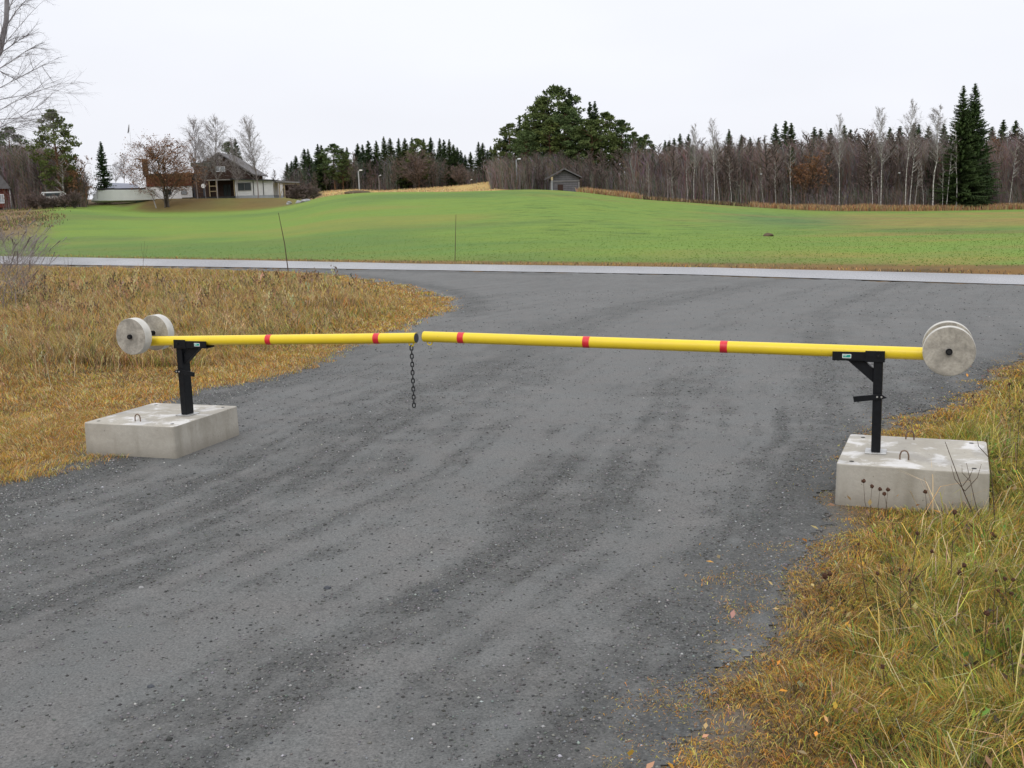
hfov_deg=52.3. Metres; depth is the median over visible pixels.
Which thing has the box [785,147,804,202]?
spruce tree
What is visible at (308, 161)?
spruce tree
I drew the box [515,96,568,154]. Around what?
pine tree
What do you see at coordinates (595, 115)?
spruce tree
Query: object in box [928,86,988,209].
spruce tree
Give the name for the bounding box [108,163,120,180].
bare tree
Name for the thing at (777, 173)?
birch tree
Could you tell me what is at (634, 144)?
birch tree
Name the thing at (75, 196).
hedge bush
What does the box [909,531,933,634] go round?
dry stalk
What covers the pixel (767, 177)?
birch tree
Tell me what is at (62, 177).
birch tree
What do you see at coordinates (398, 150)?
spruce tree
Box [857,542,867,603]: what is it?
dry stalk
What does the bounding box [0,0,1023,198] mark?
sky
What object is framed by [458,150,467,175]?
spruce tree
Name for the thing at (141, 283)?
dead weeds
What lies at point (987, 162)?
spruce tree
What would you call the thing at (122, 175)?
bare tree
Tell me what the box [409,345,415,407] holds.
chain
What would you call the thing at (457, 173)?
bare tree
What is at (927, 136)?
spruce tree
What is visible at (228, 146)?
pine tree
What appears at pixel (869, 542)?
verge grass
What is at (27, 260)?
bare shrub
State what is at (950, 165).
birch tree
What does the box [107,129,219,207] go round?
rowan tree
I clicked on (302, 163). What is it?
spruce tree
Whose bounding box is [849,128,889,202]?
birch tree
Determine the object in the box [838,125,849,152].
spruce tree
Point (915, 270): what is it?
roadside grass
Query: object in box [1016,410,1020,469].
dry stalk
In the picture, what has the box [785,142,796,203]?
birch tree
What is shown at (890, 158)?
birch tree
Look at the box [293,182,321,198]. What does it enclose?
hedge bush
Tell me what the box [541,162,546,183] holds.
birch tree
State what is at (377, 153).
spruce tree
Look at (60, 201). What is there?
hedge bush
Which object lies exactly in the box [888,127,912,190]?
birch tree
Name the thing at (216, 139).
birch tree
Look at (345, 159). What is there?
pine tree
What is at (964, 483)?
dry stalk
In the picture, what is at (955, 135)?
birch tree
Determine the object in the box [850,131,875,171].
birch tree
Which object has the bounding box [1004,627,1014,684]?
dry stalk
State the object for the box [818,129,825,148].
spruce tree
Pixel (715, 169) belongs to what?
birch tree
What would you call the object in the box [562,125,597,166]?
pine tree
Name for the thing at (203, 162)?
birch tree
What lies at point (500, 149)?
pine tree
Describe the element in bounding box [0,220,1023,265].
field turf
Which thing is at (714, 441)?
gravel lane
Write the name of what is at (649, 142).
pine tree
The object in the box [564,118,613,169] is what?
pine tree
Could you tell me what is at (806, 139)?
birch tree
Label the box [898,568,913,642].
dry stalk
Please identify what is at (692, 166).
spruce tree
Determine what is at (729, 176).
birch tree
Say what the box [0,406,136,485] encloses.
verge grass
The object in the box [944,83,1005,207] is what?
spruce tree
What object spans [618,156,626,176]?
birch tree
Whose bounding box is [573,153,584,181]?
birch tree
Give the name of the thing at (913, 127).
birch tree
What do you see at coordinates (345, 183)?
spruce tree
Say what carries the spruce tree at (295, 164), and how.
on the ground at (348, 224)
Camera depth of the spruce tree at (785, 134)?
185.09 m
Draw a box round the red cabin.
[0,175,11,207]
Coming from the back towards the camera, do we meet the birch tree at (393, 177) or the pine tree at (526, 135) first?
the birch tree at (393, 177)
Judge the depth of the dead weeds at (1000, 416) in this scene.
8.19 m
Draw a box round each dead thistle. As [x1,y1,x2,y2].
[861,479,868,517]
[870,484,873,518]
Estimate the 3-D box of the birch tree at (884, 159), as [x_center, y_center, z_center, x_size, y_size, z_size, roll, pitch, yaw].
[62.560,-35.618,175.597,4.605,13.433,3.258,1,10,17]
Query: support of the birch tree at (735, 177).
on the ground at (348, 224)
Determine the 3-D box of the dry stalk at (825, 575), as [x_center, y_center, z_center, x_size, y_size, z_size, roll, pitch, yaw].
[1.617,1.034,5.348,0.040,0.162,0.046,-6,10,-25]
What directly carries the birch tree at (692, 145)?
on the ground at (348, 224)
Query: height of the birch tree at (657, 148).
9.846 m
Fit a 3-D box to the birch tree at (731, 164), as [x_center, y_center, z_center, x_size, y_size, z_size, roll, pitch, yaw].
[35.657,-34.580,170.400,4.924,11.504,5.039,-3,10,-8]
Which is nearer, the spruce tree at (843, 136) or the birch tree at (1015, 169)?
the birch tree at (1015, 169)
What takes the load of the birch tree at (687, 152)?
on the ground at (348, 224)
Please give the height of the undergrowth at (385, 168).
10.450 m
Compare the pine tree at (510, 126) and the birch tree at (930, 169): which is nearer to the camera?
the birch tree at (930, 169)
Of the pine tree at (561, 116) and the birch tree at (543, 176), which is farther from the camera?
the pine tree at (561, 116)
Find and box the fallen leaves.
[625,368,1022,767]
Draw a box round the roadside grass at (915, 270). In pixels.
[2,253,1022,274]
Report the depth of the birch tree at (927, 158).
174.02 m
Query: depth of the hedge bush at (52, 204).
141.41 m
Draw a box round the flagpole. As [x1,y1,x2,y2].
[128,125,134,187]
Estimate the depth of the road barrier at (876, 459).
7.04 m
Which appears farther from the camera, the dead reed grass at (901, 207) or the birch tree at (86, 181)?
the dead reed grass at (901, 207)
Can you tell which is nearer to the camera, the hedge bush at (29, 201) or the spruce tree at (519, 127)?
the hedge bush at (29, 201)
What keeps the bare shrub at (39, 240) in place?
on the ground at (348, 224)
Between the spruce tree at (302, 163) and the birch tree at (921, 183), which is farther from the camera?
the spruce tree at (302, 163)
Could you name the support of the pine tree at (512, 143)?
on the ground at (348, 224)
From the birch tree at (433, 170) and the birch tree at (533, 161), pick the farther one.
the birch tree at (433, 170)
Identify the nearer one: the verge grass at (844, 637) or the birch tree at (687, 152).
the verge grass at (844, 637)
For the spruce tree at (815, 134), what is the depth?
203.50 m
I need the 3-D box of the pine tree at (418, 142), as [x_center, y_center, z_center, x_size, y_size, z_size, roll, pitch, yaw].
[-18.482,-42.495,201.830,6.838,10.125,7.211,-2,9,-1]
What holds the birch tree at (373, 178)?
on the ground at (348, 224)
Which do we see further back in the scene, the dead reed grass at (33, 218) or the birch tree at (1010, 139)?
the birch tree at (1010, 139)
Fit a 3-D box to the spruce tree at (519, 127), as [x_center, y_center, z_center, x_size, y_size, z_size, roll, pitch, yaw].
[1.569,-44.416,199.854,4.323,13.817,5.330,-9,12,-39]
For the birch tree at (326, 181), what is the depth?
201.24 m
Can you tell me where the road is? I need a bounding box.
[1,256,1023,284]
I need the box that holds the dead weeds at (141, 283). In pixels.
[0,266,365,385]
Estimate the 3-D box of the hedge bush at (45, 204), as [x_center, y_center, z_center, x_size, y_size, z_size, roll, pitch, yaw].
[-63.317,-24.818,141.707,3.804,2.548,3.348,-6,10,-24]
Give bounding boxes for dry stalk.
[822,571,831,591]
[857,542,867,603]
[876,571,878,599]
[879,664,889,692]
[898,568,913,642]
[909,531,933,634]
[945,442,980,521]
[950,509,966,584]
[957,563,966,594]
[962,463,980,523]
[977,438,995,524]
[982,610,989,660]
[984,569,1003,634]
[996,576,1014,618]
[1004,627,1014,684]
[1005,382,1013,404]
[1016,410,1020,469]
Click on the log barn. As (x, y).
(565, 180)
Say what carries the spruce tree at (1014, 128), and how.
on the ground at (348, 224)
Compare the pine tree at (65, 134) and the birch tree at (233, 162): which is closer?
the pine tree at (65, 134)
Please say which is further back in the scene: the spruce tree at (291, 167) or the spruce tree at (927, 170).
the spruce tree at (291, 167)
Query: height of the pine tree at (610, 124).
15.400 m
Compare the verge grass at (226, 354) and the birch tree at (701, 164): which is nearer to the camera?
the verge grass at (226, 354)
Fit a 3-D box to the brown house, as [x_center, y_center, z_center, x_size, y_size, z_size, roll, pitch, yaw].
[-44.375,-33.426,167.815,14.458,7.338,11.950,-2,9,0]
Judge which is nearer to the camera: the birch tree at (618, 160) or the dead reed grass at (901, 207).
the dead reed grass at (901, 207)
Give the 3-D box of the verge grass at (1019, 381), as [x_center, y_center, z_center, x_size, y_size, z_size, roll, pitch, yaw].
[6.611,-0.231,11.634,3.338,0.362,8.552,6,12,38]
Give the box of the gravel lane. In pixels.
[0,265,1023,767]
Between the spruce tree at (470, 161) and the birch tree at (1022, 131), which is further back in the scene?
the spruce tree at (470, 161)
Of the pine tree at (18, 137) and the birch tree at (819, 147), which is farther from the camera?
the birch tree at (819, 147)
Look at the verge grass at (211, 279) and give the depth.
31.16 m
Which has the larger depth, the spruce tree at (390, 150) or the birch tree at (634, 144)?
the spruce tree at (390, 150)
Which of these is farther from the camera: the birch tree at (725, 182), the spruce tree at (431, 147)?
the spruce tree at (431, 147)
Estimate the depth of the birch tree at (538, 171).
173.47 m
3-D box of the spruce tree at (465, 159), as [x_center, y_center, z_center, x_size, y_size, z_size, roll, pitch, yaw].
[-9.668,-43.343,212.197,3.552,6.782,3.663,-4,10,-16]
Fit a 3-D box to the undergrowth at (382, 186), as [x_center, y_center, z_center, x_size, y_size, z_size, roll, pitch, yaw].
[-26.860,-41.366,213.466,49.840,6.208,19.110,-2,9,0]
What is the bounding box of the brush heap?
[344,190,369,193]
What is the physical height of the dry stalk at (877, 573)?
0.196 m
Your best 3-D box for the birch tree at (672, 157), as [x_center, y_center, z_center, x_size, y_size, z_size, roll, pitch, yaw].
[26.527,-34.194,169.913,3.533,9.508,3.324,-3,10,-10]
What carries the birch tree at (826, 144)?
on the ground at (348, 224)
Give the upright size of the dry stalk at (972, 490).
0.451 m
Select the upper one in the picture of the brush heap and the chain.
the brush heap
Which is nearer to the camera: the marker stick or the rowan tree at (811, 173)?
the marker stick
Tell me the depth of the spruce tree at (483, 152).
207.84 m
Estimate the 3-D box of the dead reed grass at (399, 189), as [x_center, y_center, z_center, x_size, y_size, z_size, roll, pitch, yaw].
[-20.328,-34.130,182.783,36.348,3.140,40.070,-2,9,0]
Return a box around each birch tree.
[0,0,93,171]
[25,162,43,193]
[50,157,67,204]
[80,174,93,202]
[172,115,212,198]
[191,134,210,197]
[196,114,240,198]
[226,137,247,197]
[234,115,281,197]
[323,165,328,189]
[342,163,350,189]
[347,154,357,187]
[364,159,376,189]
[371,166,378,189]
[389,160,397,188]
[431,156,439,186]
[439,159,450,180]
[503,152,512,176]
[529,150,541,189]
[532,152,543,189]
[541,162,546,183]
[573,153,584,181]
[582,150,590,184]
[585,153,594,183]
[592,149,611,187]
[602,153,613,179]
[609,148,623,184]
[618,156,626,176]
[629,138,642,162]
[629,151,641,178]
[642,151,652,180]
[651,144,667,182]
[666,145,683,194]
[674,149,688,184]
[675,143,689,176]
[681,139,698,179]
[683,152,691,197]
[687,123,702,198]
[690,151,705,187]
[704,141,724,196]
[705,118,721,200]
[709,140,738,189]
[718,145,738,200]
[719,137,743,195]
[726,156,733,201]
[727,150,743,196]
[741,140,754,189]
[749,135,781,203]
[766,140,793,203]
[784,137,794,187]
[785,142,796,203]
[796,139,807,181]
[797,131,824,198]
[811,139,825,161]
[817,133,834,160]
[817,135,842,192]
[825,134,838,179]
[830,114,847,199]
[846,128,860,155]
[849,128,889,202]
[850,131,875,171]
[861,129,877,163]
[868,152,878,204]
[869,106,897,206]
[875,131,900,203]
[877,132,892,184]
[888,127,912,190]
[890,133,903,186]
[897,98,924,204]
[903,135,925,200]
[909,132,921,204]
[915,159,921,202]
[918,142,936,186]
[918,161,923,203]
[920,106,949,204]
[920,136,941,189]
[934,136,950,186]
[939,162,944,205]
[946,136,957,203]
[947,120,960,205]
[988,130,997,156]
[989,138,1006,175]
[1003,131,1017,162]
[1008,136,1023,183]
[1009,127,1023,166]
[1009,142,1019,203]
[1011,134,1023,184]
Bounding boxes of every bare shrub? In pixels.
[0,207,57,300]
[0,209,90,309]
[0,224,67,295]
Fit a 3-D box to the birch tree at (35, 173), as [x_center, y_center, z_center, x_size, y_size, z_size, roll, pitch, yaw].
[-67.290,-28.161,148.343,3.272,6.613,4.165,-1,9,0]
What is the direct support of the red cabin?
on the ground at (348, 224)
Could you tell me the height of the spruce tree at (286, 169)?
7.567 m
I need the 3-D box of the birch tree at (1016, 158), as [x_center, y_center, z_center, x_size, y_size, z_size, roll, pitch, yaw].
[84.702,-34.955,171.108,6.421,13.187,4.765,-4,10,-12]
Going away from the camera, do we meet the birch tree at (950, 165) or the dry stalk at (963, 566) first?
the dry stalk at (963, 566)
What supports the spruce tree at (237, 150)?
on the ground at (348, 224)
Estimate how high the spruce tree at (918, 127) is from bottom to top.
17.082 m
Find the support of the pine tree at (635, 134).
on the ground at (348, 224)
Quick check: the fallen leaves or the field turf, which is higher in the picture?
the field turf
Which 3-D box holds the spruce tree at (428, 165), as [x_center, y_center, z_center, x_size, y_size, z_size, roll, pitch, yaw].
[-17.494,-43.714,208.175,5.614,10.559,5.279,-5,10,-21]
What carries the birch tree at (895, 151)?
on the ground at (348, 224)
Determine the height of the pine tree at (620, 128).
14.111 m
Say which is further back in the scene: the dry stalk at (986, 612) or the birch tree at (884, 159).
the birch tree at (884, 159)
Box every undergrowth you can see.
[0,135,88,207]
[0,169,94,209]
[280,153,490,196]
[283,168,488,194]
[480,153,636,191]
[614,128,1023,204]
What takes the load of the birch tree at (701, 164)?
on the ground at (348, 224)
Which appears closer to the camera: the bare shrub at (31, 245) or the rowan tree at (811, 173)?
the bare shrub at (31, 245)
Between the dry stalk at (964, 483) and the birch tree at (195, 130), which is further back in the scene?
the birch tree at (195, 130)
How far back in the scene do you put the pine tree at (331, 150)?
200.44 m
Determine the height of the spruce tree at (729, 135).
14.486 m
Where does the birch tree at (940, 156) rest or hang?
on the ground at (348, 224)
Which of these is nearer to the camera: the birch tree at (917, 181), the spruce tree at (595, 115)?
the birch tree at (917, 181)
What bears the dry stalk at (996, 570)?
on the ground at (348, 224)
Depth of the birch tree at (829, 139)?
175.21 m
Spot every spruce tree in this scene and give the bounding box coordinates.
[91,141,115,203]
[233,139,241,159]
[283,163,289,184]
[288,161,296,180]
[292,155,301,174]
[299,149,311,171]
[302,149,313,185]
[309,144,329,191]
[312,145,333,190]
[338,147,356,189]
[351,144,361,174]
[357,145,365,173]
[359,141,381,188]
[370,141,386,181]
[380,136,389,166]
[383,138,395,169]
[387,138,410,188]
[393,138,411,188]
[421,138,434,187]
[427,137,435,164]
[435,138,445,179]
[441,141,447,165]
[442,139,452,185]
[443,145,466,185]
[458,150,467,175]
[464,155,470,171]
[468,152,474,170]
[471,142,486,174]
[474,143,489,180]
[498,129,508,159]
[516,120,522,132]
[561,88,578,160]
[586,102,594,150]
[590,101,604,152]
[669,138,676,156]
[677,134,683,155]
[681,150,698,194]
[724,129,732,148]
[768,124,782,146]
[777,120,790,153]
[783,122,797,150]
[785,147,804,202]
[808,127,817,146]
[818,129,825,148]
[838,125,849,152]
[885,127,894,147]
[916,124,925,155]
[922,153,937,203]
[923,126,932,142]
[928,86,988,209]
[938,126,947,146]
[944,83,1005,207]
[981,141,994,195]
[997,120,1010,150]
[1009,120,1022,142]
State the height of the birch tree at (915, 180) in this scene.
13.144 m
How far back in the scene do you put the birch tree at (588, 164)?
174.31 m
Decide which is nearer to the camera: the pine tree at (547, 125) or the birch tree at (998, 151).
the birch tree at (998, 151)
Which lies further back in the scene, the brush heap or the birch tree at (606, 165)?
the birch tree at (606, 165)
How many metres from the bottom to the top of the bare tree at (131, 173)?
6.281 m
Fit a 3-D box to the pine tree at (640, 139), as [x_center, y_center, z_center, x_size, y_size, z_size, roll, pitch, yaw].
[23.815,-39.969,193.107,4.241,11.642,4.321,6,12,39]
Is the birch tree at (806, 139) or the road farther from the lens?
the birch tree at (806, 139)
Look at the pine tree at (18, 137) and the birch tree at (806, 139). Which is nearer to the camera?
the pine tree at (18, 137)
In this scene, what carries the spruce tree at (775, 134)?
on the ground at (348, 224)
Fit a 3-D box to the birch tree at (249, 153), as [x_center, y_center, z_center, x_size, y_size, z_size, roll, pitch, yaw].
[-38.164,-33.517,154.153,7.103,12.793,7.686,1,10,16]
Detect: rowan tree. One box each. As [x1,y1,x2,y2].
[58,155,99,206]
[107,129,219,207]
[783,148,832,200]
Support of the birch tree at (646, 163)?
on the ground at (348, 224)
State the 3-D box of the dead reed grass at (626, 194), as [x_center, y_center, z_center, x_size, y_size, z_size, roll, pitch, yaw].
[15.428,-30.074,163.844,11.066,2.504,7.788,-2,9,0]
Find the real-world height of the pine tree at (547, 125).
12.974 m
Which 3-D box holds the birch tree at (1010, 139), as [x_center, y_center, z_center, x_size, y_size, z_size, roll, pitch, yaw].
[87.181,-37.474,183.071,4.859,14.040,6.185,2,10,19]
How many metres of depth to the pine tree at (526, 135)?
184.74 m
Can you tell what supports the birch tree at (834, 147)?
on the ground at (348, 224)
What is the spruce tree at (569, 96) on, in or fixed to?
on the ground at (348, 224)
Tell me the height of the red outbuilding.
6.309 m
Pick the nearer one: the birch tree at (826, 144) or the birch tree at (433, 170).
the birch tree at (826, 144)
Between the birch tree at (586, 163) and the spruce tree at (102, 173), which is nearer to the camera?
the spruce tree at (102, 173)
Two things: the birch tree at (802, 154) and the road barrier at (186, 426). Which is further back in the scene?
the birch tree at (802, 154)
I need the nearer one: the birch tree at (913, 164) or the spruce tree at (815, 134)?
the birch tree at (913, 164)
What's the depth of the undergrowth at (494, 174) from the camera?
173.98 m
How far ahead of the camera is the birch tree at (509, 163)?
175.29 m
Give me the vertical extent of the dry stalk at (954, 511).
0.457 m
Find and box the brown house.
[182,152,282,198]
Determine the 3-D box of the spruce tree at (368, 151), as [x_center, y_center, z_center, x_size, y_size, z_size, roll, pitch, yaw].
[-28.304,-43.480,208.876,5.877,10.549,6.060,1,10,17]
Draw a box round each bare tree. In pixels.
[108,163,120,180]
[117,155,128,182]
[125,165,137,180]
[390,147,439,187]
[448,163,468,183]
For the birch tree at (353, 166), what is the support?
on the ground at (348, 224)
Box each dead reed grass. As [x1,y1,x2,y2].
[0,206,70,230]
[315,181,497,198]
[575,186,644,198]
[640,195,751,206]
[748,201,1023,210]
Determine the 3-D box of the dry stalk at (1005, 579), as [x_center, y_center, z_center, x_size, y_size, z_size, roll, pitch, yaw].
[2.304,1.022,4.867,0.080,0.270,0.048,-5,10,-21]
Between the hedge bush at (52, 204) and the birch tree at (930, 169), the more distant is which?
the birch tree at (930, 169)
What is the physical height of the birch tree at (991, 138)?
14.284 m
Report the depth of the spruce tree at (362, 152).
212.32 m
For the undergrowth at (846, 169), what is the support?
on the ground at (348, 224)
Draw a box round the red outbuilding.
[142,159,195,198]
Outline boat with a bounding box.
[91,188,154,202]
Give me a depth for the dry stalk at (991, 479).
6.26 m
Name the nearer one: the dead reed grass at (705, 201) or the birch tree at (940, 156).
the dead reed grass at (705, 201)
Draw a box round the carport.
[276,181,299,198]
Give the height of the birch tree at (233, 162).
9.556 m
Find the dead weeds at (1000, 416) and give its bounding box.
[996,399,1023,470]
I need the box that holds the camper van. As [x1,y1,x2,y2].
[41,191,67,207]
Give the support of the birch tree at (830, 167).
on the ground at (348, 224)
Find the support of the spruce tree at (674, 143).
on the ground at (348, 224)
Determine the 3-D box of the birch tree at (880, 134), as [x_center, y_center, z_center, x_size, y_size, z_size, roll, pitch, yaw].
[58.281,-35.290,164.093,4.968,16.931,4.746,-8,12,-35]
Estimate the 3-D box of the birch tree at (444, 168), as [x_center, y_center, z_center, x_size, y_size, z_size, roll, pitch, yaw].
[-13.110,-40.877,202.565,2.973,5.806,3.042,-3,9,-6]
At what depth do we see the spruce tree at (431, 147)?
213.70 m
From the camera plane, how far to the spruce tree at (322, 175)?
203.53 m
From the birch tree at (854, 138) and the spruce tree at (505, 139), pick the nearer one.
the birch tree at (854, 138)
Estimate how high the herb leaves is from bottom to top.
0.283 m
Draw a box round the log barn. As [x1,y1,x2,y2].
[544,168,581,191]
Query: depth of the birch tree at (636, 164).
175.31 m
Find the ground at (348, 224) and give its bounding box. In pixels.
[0,182,1023,767]
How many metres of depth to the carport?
162.96 m
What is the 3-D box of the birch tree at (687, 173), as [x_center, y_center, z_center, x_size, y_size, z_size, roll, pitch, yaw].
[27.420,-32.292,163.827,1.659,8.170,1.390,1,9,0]
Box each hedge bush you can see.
[18,190,43,208]
[33,193,53,208]
[43,195,57,208]
[49,191,73,207]
[53,189,86,207]
[283,183,311,199]
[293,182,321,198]
[303,186,321,198]
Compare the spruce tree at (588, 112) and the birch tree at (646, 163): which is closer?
the birch tree at (646, 163)
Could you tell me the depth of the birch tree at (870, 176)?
163.60 m
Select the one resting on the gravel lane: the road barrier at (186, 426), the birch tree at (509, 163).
the road barrier at (186, 426)
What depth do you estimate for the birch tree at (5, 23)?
12.47 m
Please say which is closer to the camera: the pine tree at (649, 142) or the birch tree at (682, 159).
the birch tree at (682, 159)
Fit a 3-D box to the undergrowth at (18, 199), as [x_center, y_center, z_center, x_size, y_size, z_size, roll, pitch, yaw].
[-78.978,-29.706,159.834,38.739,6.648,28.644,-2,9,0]
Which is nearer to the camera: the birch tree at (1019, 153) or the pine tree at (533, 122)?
the birch tree at (1019, 153)
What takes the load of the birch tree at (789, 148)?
on the ground at (348, 224)
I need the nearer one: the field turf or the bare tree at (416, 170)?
the field turf
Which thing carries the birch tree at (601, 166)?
on the ground at (348, 224)
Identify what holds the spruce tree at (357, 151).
on the ground at (348, 224)
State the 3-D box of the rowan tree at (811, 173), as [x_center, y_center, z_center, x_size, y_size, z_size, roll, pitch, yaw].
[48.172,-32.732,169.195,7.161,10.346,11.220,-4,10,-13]
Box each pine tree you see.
[0,126,29,156]
[23,108,81,190]
[221,141,239,155]
[314,143,351,190]
[329,150,354,189]
[402,138,433,188]
[489,122,522,163]
[490,142,506,167]
[505,139,522,161]
[507,130,547,163]
[509,112,560,159]
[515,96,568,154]
[525,84,585,149]
[529,106,603,161]
[532,119,569,160]
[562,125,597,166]
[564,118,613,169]
[585,111,632,169]
[600,133,628,171]
[606,119,640,171]
[625,131,644,158]
[636,137,650,152]
[641,134,655,150]
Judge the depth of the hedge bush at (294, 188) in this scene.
159.59 m
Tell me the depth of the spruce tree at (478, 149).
208.98 m
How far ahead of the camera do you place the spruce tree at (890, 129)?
204.08 m
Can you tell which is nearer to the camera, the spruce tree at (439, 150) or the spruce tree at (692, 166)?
the spruce tree at (692, 166)
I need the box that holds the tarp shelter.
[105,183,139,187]
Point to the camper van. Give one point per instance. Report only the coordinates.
(56, 193)
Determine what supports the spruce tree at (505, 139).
on the ground at (348, 224)
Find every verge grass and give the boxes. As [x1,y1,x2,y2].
[0,264,447,300]
[0,283,462,335]
[0,324,376,415]
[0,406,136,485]
[559,541,1023,767]
[698,408,1023,573]
[842,353,1023,431]
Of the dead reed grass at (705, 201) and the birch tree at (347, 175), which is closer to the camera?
the dead reed grass at (705, 201)
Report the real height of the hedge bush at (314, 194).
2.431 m
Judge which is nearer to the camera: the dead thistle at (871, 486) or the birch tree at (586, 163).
the dead thistle at (871, 486)
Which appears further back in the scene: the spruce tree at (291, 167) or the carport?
the spruce tree at (291, 167)
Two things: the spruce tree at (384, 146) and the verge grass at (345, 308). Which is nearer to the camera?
the verge grass at (345, 308)
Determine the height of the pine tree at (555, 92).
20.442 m
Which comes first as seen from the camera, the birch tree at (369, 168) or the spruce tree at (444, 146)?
the birch tree at (369, 168)
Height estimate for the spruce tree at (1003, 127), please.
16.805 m
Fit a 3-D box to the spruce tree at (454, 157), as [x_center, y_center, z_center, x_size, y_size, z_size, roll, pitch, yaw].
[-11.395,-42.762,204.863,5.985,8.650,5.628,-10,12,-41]
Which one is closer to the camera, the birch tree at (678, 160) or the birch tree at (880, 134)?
the birch tree at (880, 134)
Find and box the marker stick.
[278,213,288,270]
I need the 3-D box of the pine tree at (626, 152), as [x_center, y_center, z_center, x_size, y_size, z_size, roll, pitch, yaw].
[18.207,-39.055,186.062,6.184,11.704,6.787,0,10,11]
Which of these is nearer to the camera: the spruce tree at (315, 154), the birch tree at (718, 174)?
the birch tree at (718, 174)
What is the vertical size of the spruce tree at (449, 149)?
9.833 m
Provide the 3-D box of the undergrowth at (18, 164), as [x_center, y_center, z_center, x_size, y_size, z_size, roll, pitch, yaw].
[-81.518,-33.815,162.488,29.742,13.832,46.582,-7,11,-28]
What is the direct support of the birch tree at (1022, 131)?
on the ground at (348, 224)
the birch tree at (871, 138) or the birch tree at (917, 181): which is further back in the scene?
the birch tree at (871, 138)
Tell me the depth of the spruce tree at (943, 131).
192.79 m
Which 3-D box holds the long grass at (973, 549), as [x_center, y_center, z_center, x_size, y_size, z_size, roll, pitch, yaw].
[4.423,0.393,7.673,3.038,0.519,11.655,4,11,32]
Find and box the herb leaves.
[917,399,1023,735]
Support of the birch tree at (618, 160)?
on the ground at (348, 224)
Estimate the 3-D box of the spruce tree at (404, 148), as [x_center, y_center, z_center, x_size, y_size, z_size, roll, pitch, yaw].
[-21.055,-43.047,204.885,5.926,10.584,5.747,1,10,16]
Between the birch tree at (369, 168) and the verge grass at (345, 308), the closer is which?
the verge grass at (345, 308)
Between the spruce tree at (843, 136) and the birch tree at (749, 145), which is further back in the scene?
the spruce tree at (843, 136)
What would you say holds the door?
in the log barn
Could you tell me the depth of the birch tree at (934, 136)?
163.12 m
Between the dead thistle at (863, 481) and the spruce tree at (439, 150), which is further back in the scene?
the spruce tree at (439, 150)
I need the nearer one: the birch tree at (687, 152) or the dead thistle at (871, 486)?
the dead thistle at (871, 486)
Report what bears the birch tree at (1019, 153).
on the ground at (348, 224)
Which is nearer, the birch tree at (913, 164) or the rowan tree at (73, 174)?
the rowan tree at (73, 174)
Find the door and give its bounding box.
[558,184,562,190]
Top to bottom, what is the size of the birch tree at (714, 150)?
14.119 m
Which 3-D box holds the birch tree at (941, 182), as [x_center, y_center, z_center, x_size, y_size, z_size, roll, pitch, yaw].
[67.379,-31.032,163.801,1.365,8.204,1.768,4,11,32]
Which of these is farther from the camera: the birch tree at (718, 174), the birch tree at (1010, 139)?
the birch tree at (1010, 139)
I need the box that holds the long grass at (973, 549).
[819,365,1023,767]
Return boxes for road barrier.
[85,314,418,458]
[421,321,989,516]
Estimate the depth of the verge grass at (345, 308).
20.29 m
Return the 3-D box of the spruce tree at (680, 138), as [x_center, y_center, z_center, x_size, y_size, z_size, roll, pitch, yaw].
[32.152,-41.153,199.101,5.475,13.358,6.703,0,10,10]
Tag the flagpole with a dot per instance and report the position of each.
(131, 149)
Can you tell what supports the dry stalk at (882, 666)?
on the ground at (348, 224)
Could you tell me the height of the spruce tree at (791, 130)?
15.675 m

